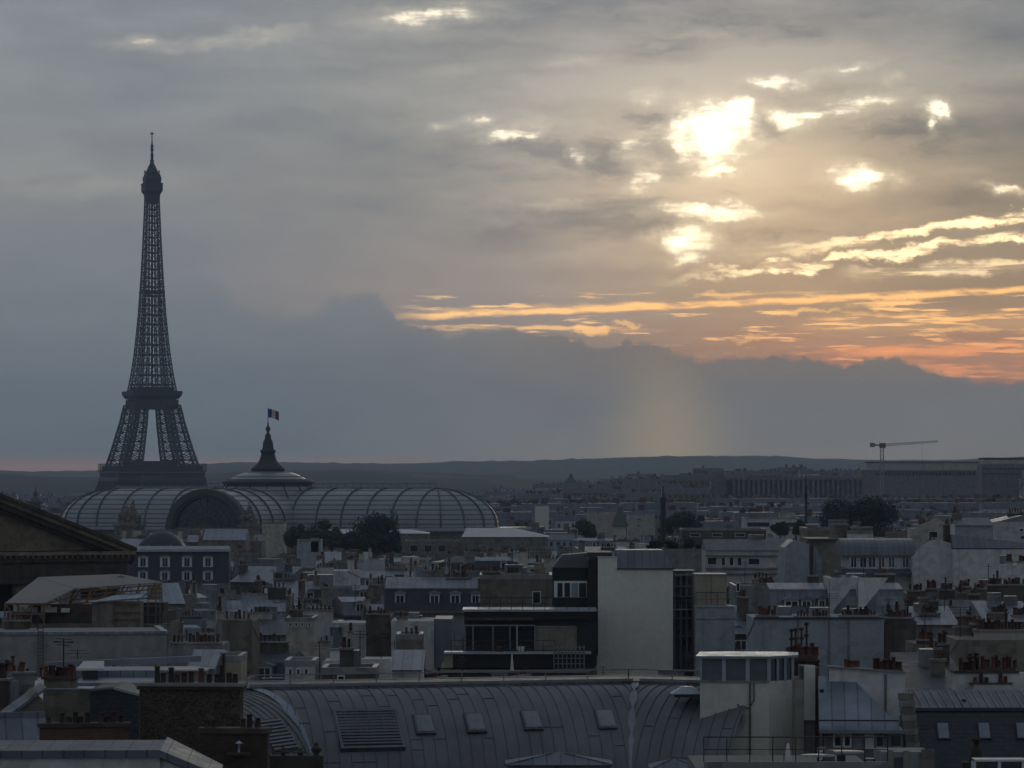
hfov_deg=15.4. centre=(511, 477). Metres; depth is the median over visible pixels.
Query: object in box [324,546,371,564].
city building
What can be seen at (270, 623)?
city building
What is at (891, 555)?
curved mansard building
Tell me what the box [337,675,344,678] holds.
window
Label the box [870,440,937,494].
tower crane
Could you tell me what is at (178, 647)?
chimney stack
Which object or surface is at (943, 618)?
zinc building
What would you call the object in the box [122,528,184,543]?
city building
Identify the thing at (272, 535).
cream block building
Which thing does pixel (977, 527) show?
grey upper building
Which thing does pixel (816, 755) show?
garden table
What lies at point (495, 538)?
hip roof pavilion
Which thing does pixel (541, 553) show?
city building
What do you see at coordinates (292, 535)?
tree
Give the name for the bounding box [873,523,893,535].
city building
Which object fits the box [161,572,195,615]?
city building
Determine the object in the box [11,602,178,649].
building under repair
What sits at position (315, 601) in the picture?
city building
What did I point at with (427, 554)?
city building
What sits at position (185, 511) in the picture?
fan window
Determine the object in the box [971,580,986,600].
party wall building
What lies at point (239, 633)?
beige party building
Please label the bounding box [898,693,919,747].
stepped coping
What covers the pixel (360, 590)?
city building
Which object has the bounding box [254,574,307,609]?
city building
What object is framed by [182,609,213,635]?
city building
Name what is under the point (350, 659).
grey shed building
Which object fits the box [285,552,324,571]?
city building
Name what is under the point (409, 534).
pale roof hall
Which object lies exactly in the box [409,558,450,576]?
city building
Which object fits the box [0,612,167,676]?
long wall building
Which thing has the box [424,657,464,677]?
city building
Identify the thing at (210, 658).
pale skylight building
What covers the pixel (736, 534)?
window
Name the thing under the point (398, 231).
sky
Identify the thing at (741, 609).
city building
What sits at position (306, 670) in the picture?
window
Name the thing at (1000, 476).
tiered white building
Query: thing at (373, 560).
city building
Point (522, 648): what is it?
planter
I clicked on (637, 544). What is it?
city building
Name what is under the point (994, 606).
building
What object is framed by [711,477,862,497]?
colonnade palace
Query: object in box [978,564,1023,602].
party wall building
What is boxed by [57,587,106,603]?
city building
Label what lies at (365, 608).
city building
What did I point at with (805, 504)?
mast
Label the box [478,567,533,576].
city building
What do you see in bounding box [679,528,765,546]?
brown long building
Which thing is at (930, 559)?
white curved gable building
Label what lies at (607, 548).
city building
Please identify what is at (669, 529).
tree
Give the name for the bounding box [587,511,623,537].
white office building
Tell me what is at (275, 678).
city building
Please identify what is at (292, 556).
city building
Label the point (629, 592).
tall gable building
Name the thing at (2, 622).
city building
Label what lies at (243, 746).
brick chimney stack
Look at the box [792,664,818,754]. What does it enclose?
rendered pier building
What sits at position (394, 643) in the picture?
city building
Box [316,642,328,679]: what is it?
city building
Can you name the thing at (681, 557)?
striped low building
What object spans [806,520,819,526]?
city building
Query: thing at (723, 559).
window
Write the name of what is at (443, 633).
slate hung wall building
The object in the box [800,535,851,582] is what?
beige block building
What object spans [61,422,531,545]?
glass roofed hall
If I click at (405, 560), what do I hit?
city building
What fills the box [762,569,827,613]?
divided mansard building
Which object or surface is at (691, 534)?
window
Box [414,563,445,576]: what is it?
city building
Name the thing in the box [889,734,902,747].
window
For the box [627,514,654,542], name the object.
second office building
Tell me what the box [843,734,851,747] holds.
window
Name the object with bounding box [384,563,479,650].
four dormer mansard
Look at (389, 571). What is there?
city building
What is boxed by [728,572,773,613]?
grey building
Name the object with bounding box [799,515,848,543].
penthouse building
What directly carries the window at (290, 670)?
in the white bar building at (301, 665)
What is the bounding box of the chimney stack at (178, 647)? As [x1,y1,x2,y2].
[168,628,229,665]
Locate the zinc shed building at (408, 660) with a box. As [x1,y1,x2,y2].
[390,650,425,677]
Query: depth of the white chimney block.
204.00 m
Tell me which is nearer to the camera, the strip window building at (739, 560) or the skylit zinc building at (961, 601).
the skylit zinc building at (961, 601)
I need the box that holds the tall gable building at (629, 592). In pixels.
[551,549,674,674]
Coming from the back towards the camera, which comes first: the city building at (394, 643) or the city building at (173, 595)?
the city building at (173, 595)
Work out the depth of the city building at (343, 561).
850.40 m
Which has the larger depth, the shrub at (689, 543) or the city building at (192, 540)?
the city building at (192, 540)
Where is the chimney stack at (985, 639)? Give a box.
[946,607,1023,671]
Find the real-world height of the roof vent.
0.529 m
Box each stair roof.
[504,752,613,767]
[648,758,687,767]
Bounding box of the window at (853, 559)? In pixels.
[850,556,856,567]
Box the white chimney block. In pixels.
[950,652,1023,689]
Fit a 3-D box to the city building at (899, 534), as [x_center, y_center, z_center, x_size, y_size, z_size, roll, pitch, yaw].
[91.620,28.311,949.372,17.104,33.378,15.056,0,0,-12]
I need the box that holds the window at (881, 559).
[878,556,884,567]
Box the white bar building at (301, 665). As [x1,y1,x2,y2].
[284,657,318,679]
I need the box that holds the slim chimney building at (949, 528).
[942,518,955,542]
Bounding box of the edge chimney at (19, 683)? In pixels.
[0,659,36,710]
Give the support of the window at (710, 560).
in the strip window building at (739, 560)
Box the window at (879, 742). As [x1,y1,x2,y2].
[875,734,884,747]
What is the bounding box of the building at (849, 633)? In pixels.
[746,593,884,675]
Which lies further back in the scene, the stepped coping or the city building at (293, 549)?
the city building at (293, 549)
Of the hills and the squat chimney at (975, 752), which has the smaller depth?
the squat chimney at (975, 752)
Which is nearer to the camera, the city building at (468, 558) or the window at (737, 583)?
the window at (737, 583)
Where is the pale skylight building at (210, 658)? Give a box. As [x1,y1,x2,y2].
[187,649,221,680]
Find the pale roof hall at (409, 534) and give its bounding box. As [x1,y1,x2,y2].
[328,529,429,557]
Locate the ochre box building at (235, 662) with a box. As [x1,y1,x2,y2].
[219,652,247,680]
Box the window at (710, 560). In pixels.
[707,557,716,564]
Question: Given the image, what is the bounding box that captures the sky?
[0,0,1023,471]
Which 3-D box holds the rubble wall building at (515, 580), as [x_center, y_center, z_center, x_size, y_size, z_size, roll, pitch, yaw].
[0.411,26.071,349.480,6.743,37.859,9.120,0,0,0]
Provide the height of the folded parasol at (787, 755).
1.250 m
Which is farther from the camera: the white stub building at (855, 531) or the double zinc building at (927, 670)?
the white stub building at (855, 531)
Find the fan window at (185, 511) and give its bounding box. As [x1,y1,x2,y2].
[176,498,236,527]
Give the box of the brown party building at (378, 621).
[366,606,393,656]
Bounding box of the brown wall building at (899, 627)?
[879,597,916,658]
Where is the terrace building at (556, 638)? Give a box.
[426,597,596,677]
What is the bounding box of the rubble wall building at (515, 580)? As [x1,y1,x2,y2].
[480,555,551,606]
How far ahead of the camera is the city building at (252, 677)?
321.76 m
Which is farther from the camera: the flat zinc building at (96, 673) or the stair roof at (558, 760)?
the flat zinc building at (96, 673)
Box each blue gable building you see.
[779,536,814,582]
[815,548,821,582]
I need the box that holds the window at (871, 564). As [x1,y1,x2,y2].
[868,556,875,567]
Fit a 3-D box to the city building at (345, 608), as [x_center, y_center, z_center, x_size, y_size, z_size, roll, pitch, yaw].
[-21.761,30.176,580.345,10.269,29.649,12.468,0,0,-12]
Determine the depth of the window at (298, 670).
261.93 m
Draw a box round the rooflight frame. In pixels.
[971,758,1023,767]
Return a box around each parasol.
[510,654,513,669]
[784,743,791,760]
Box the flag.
[268,409,278,420]
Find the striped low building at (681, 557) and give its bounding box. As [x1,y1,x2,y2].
[651,538,701,572]
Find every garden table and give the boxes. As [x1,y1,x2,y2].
[801,754,834,760]
[819,750,863,753]
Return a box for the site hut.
[89,594,144,627]
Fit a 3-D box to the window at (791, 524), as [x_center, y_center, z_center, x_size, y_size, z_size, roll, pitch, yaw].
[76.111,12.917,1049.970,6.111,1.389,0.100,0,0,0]
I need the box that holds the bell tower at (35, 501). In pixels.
[29,486,42,508]
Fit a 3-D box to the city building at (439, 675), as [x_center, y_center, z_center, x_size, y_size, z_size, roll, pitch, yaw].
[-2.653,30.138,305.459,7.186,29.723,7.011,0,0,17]
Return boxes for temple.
[0,493,136,610]
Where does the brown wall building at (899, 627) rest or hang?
on the ground
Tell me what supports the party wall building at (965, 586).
on the ground
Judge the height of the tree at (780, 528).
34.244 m
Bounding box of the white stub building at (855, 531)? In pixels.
[829,514,872,538]
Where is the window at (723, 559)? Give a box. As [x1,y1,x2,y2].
[721,557,725,565]
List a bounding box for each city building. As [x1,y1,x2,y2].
[0,605,28,617]
[0,617,15,627]
[8,655,42,679]
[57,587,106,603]
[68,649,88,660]
[112,534,146,545]
[120,583,185,615]
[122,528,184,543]
[138,600,200,640]
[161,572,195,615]
[179,616,183,640]
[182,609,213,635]
[182,619,205,632]
[187,531,250,545]
[189,580,206,602]
[190,584,253,619]
[195,585,241,608]
[198,527,264,557]
[199,584,218,601]
[213,587,272,637]
[214,596,285,640]
[230,560,302,594]
[231,557,291,579]
[234,545,283,577]
[234,584,294,621]
[247,670,254,680]
[253,535,296,554]
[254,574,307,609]
[256,677,284,680]
[260,633,304,677]
[262,581,334,618]
[266,570,320,602]
[271,547,329,560]
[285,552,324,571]
[285,585,365,657]
[303,566,337,580]
[307,563,350,606]
[308,593,320,605]
[312,555,360,585]
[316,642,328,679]
[318,623,354,657]
[324,545,358,551]
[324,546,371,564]
[328,550,358,568]
[332,578,376,619]
[351,575,406,596]
[353,555,389,570]
[358,550,384,563]
[360,561,417,584]
[361,595,383,619]
[365,641,395,657]
[367,571,412,603]
[379,552,414,561]
[388,553,442,570]
[394,553,435,561]
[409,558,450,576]
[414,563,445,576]
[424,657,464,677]
[426,552,443,561]
[436,667,531,677]
[443,548,493,570]
[475,549,513,576]
[476,542,523,561]
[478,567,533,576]
[499,553,517,563]
[503,546,563,555]
[518,548,571,571]
[528,541,585,557]
[528,554,555,565]
[548,535,578,550]
[557,542,599,552]
[572,532,619,551]
[574,540,634,552]
[597,542,633,555]
[612,532,673,548]
[618,535,642,542]
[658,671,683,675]
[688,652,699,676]
[727,590,748,649]
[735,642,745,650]
[767,533,785,541]
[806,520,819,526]
[848,524,911,538]
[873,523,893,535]
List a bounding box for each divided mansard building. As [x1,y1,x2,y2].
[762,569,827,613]
[823,555,904,615]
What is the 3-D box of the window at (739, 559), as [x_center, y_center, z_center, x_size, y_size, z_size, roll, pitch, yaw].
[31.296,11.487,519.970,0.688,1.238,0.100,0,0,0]
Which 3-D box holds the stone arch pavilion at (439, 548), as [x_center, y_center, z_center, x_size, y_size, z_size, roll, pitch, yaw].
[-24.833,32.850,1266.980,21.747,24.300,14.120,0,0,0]
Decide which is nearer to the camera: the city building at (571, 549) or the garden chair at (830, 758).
the garden chair at (830, 758)
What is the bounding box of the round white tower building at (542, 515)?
[535,505,548,528]
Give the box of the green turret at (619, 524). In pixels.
[611,502,628,538]
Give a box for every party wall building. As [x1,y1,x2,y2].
[903,583,924,609]
[922,580,938,599]
[938,577,954,599]
[952,579,971,599]
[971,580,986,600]
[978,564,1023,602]
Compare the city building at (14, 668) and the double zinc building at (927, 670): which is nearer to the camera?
the double zinc building at (927, 670)
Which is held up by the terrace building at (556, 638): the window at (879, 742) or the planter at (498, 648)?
the planter at (498, 648)
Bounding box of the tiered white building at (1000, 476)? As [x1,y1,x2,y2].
[977,458,1023,495]
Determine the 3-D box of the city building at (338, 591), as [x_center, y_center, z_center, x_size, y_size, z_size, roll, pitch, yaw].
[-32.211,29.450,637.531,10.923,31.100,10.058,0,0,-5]
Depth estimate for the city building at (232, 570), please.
958.64 m
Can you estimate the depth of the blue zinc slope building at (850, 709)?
186.64 m
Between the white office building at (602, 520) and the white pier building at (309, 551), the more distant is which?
the white office building at (602, 520)
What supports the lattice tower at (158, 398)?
on the ground
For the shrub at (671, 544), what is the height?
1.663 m
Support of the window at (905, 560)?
in the curved mansard building at (891, 555)
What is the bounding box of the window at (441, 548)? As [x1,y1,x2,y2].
[438,545,445,551]
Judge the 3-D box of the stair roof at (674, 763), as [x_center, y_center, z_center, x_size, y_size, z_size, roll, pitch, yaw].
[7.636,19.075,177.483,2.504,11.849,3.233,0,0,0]
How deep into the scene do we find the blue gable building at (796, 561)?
455.00 m
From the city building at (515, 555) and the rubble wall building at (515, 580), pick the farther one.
the city building at (515, 555)
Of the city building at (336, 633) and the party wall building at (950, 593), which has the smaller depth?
the party wall building at (950, 593)
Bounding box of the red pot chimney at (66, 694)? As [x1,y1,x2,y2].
[41,638,95,721]
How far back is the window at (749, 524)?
1049.95 m
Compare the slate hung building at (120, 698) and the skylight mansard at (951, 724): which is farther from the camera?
the skylight mansard at (951, 724)
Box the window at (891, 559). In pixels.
[888,556,894,567]
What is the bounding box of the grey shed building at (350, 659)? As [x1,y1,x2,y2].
[321,631,378,679]
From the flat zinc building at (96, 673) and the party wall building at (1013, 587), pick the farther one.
the party wall building at (1013, 587)
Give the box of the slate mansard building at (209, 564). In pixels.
[128,546,230,592]
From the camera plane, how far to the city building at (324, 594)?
507.47 m
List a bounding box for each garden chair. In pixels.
[825,751,836,760]
[837,754,845,760]
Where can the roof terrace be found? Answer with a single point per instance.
(887, 757)
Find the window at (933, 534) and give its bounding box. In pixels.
[928,531,937,537]
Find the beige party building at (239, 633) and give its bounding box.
[221,610,259,680]
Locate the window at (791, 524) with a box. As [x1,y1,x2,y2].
[775,522,795,526]
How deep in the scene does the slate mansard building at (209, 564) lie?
801.50 m
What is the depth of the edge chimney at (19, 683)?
160.81 m
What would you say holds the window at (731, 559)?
in the strip window building at (739, 560)
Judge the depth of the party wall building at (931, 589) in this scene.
352.71 m
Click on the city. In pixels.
(570, 504)
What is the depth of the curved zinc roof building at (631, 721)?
189.84 m
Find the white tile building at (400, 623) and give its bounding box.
[390,600,434,669]
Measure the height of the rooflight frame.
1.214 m
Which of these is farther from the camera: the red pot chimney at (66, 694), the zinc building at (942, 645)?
the zinc building at (942, 645)
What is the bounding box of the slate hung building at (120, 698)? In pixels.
[90,682,138,739]
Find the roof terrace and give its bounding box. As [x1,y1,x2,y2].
[688,736,933,767]
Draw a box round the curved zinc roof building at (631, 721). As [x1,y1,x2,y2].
[212,669,822,767]
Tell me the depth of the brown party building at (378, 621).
361.00 m
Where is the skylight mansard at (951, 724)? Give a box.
[900,689,1023,767]
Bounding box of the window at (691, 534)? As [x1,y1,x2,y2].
[690,533,699,536]
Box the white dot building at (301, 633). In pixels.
[286,600,317,656]
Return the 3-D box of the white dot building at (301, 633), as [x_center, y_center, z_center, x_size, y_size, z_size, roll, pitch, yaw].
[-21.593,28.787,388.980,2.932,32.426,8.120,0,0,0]
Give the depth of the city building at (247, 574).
677.13 m
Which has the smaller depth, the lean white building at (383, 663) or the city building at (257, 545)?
the lean white building at (383, 663)
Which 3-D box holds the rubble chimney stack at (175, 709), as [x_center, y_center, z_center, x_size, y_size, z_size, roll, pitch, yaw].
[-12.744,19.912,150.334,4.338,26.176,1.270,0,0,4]
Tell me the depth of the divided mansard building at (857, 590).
325.57 m
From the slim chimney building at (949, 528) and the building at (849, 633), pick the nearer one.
the building at (849, 633)
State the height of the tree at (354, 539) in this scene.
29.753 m
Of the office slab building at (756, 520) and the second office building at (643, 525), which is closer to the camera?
the office slab building at (756, 520)
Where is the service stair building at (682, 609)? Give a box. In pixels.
[673,569,695,675]
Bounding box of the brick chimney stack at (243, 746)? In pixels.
[198,714,271,767]
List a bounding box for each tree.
[283,523,304,547]
[304,519,335,549]
[327,526,343,551]
[332,530,368,551]
[348,511,395,557]
[380,528,402,554]
[574,518,596,537]
[659,517,673,534]
[666,511,703,530]
[770,521,790,538]
[792,519,806,535]
[814,495,903,536]
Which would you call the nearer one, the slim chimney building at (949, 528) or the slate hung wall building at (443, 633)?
the slate hung wall building at (443, 633)
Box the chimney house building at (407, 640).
[396,626,423,649]
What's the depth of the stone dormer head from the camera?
172.00 m
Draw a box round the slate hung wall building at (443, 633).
[434,616,453,669]
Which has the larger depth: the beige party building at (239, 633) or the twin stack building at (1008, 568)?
the twin stack building at (1008, 568)
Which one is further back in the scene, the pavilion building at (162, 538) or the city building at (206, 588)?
the pavilion building at (162, 538)
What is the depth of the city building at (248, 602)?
428.89 m
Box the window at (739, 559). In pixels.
[737,557,741,565]
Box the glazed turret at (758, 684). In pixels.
[696,651,797,754]
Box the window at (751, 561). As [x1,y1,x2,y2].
[748,558,759,564]
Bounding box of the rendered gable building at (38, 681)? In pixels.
[35,677,43,701]
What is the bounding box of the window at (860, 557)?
[859,556,866,567]
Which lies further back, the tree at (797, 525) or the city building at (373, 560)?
the tree at (797, 525)
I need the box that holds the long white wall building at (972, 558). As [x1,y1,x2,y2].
[949,534,1023,587]
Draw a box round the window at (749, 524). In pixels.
[747,522,769,526]
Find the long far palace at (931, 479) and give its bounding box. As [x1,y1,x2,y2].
[856,462,978,497]
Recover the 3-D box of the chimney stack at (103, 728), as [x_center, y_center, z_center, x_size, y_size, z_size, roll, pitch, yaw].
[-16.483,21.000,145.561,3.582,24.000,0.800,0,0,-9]
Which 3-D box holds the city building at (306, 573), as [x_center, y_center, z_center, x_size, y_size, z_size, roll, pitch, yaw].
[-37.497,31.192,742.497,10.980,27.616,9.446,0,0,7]
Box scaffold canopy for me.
[4,574,162,623]
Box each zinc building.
[0,683,46,739]
[42,656,200,686]
[882,648,952,689]
[890,632,958,675]
[906,586,957,639]
[938,583,985,625]
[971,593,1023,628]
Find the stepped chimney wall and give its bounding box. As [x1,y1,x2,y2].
[827,657,906,725]
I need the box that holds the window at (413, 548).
[410,545,417,551]
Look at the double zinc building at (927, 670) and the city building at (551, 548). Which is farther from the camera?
the city building at (551, 548)
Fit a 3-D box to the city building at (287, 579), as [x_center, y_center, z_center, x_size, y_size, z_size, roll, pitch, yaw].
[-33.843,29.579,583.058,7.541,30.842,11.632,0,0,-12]
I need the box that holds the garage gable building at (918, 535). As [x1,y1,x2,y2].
[907,510,944,552]
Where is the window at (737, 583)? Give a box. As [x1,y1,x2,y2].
[736,582,739,591]
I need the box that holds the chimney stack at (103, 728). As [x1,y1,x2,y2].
[37,711,130,739]
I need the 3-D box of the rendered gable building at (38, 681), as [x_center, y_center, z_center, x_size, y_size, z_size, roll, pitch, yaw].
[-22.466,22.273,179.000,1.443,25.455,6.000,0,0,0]
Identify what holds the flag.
attached to the glass roofed hall
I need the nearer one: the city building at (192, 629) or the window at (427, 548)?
the city building at (192, 629)
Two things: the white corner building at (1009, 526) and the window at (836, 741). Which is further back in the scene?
the white corner building at (1009, 526)
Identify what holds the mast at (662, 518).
on the ground
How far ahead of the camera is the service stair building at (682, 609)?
335.00 m
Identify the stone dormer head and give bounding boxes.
[270,742,323,767]
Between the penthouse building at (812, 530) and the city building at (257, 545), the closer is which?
the penthouse building at (812, 530)
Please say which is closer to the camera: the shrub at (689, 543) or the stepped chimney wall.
the stepped chimney wall
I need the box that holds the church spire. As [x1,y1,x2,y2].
[564,473,576,482]
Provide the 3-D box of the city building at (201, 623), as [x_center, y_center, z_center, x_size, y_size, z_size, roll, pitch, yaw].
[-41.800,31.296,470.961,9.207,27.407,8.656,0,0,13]
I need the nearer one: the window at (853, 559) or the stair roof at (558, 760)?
the stair roof at (558, 760)
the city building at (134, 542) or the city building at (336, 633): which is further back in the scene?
the city building at (134, 542)
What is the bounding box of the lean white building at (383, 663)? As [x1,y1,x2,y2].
[322,630,391,678]
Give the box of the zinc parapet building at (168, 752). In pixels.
[0,737,222,767]
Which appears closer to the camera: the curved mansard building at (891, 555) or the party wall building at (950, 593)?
the party wall building at (950, 593)
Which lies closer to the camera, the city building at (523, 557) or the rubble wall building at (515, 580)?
the rubble wall building at (515, 580)
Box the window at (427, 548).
[424,545,431,551]
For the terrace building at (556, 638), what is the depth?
323.57 m
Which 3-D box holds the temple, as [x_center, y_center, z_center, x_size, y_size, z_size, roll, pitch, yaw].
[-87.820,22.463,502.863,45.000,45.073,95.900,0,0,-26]
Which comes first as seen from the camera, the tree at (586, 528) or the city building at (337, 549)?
the city building at (337, 549)
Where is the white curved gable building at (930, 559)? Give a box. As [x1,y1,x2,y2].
[911,535,950,589]
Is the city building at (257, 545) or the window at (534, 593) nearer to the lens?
the window at (534, 593)
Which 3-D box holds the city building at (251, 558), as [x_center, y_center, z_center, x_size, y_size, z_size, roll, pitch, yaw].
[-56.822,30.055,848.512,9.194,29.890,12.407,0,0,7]
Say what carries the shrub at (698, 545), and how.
on the striped low building at (681, 557)
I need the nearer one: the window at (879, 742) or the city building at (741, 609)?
the window at (879, 742)
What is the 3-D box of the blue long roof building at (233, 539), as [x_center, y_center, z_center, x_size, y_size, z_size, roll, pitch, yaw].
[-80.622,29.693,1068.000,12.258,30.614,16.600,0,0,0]
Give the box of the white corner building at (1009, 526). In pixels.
[991,508,1023,542]
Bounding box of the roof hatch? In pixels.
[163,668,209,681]
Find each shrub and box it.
[645,540,663,548]
[663,540,678,548]
[683,538,694,548]
[695,542,701,548]
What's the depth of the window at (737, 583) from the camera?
419.89 m
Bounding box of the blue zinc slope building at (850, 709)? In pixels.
[818,676,904,760]
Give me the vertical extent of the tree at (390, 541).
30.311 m
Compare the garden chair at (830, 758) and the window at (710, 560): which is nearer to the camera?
the garden chair at (830, 758)
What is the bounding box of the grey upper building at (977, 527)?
[948,505,992,538]
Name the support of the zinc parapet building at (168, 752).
on the ground
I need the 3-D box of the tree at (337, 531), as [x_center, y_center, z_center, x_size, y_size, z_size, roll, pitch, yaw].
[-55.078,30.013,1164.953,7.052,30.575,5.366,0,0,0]
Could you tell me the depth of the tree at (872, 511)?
1077.19 m
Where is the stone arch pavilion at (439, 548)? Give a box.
[405,539,462,560]
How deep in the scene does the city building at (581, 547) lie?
928.97 m
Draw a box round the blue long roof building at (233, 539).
[203,529,249,561]
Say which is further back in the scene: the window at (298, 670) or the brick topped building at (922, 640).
the brick topped building at (922, 640)
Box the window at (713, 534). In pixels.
[712,533,721,536]
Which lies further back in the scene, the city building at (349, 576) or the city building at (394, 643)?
the city building at (349, 576)
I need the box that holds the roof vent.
[670,686,699,697]
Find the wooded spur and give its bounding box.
[0,469,615,495]
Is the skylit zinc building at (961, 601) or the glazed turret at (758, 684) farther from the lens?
the skylit zinc building at (961, 601)
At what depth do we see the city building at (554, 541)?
1468.00 m
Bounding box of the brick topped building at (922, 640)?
[905,613,951,651]
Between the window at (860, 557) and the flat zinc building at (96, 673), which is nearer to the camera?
the flat zinc building at (96, 673)
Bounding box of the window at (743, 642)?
[735,640,745,649]
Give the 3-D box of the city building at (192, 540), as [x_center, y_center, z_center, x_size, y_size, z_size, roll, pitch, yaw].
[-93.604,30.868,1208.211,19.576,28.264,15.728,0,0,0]
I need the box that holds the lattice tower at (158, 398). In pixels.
[94,132,207,490]
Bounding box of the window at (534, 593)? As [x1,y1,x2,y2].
[532,591,540,602]
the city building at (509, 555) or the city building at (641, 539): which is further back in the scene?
the city building at (641, 539)
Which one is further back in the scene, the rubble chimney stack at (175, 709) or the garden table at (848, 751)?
the garden table at (848, 751)
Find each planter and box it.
[495,645,502,651]
[517,646,524,651]
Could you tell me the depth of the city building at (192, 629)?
445.17 m
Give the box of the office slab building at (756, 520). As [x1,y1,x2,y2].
[741,512,799,540]
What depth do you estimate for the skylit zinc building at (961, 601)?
337.31 m
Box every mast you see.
[660,486,665,546]
[805,486,806,523]
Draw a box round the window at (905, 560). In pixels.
[902,557,908,567]
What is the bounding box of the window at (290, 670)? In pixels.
[288,668,292,675]
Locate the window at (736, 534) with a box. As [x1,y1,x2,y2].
[735,533,744,536]
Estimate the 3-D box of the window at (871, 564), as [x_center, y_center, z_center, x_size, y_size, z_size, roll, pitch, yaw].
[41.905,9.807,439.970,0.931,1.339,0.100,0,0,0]
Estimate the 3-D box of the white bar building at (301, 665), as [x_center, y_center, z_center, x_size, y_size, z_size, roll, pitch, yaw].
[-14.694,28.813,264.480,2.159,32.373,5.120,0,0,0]
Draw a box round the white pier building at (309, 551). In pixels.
[297,538,322,566]
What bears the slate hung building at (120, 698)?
on the ground
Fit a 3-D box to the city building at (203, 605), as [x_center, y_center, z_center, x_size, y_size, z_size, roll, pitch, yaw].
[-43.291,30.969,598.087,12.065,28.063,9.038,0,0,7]
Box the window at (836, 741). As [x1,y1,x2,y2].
[833,734,842,747]
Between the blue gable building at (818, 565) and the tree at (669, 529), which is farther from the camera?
the tree at (669, 529)
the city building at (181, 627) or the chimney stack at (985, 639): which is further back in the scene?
the city building at (181, 627)
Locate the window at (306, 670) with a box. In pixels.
[304,668,308,675]
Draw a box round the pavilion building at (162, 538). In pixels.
[139,531,185,545]
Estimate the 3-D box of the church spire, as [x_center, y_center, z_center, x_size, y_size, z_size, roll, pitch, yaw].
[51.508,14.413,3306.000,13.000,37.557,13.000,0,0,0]
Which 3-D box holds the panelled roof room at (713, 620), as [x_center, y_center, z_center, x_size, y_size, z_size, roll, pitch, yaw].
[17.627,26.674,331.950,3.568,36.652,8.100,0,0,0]
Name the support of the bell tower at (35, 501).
on the ground
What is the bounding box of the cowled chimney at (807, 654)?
[786,622,819,675]
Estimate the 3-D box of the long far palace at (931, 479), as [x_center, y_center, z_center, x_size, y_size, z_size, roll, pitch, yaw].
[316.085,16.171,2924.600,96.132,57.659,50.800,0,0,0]
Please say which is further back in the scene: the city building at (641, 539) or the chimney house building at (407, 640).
the city building at (641, 539)
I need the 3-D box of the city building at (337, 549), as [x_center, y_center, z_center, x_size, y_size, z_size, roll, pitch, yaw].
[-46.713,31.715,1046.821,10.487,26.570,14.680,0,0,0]
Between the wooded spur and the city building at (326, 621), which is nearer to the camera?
the city building at (326, 621)
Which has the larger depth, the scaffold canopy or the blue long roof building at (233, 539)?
the blue long roof building at (233, 539)
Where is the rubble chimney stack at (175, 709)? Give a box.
[135,650,247,752]
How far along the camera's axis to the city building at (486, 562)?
740.34 m
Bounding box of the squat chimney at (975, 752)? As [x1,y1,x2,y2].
[961,736,982,767]
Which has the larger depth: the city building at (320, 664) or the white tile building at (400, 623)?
the white tile building at (400, 623)
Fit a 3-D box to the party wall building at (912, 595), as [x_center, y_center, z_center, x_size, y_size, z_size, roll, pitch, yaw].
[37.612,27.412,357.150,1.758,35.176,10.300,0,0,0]
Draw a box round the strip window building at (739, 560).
[701,526,783,585]
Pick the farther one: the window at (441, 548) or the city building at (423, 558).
the window at (441, 548)
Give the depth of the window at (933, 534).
499.98 m
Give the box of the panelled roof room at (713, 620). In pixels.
[692,573,735,675]
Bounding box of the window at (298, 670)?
[296,668,300,675]
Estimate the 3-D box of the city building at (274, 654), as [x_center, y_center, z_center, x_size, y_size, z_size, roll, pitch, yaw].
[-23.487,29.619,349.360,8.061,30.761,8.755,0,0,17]
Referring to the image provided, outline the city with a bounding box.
[1,464,1023,539]
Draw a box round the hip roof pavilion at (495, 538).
[462,528,548,555]
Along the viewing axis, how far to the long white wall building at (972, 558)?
434.00 m
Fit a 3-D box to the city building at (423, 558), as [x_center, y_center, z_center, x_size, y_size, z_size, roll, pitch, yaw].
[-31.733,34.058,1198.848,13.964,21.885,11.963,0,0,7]
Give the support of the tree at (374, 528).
on the ground
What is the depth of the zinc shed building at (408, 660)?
251.97 m
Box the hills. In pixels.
[0,455,1023,478]
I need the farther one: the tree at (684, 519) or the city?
the city
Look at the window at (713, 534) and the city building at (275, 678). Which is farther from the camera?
the window at (713, 534)
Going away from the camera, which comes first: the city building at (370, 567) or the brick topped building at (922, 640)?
the brick topped building at (922, 640)
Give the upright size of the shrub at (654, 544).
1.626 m
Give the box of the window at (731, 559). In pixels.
[729,557,733,565]
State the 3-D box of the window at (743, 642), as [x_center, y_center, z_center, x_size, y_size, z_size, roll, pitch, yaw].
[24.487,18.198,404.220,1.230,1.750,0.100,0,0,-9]
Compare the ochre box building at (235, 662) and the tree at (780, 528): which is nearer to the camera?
the ochre box building at (235, 662)
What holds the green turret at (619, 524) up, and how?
on the ground
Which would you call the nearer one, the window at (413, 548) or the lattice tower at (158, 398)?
the window at (413, 548)
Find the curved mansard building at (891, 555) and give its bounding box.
[833,539,914,590]
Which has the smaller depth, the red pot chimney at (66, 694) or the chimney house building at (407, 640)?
the red pot chimney at (66, 694)
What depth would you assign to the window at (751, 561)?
520.02 m
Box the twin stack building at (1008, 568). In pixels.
[999,554,1023,583]
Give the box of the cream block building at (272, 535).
[262,522,286,557]

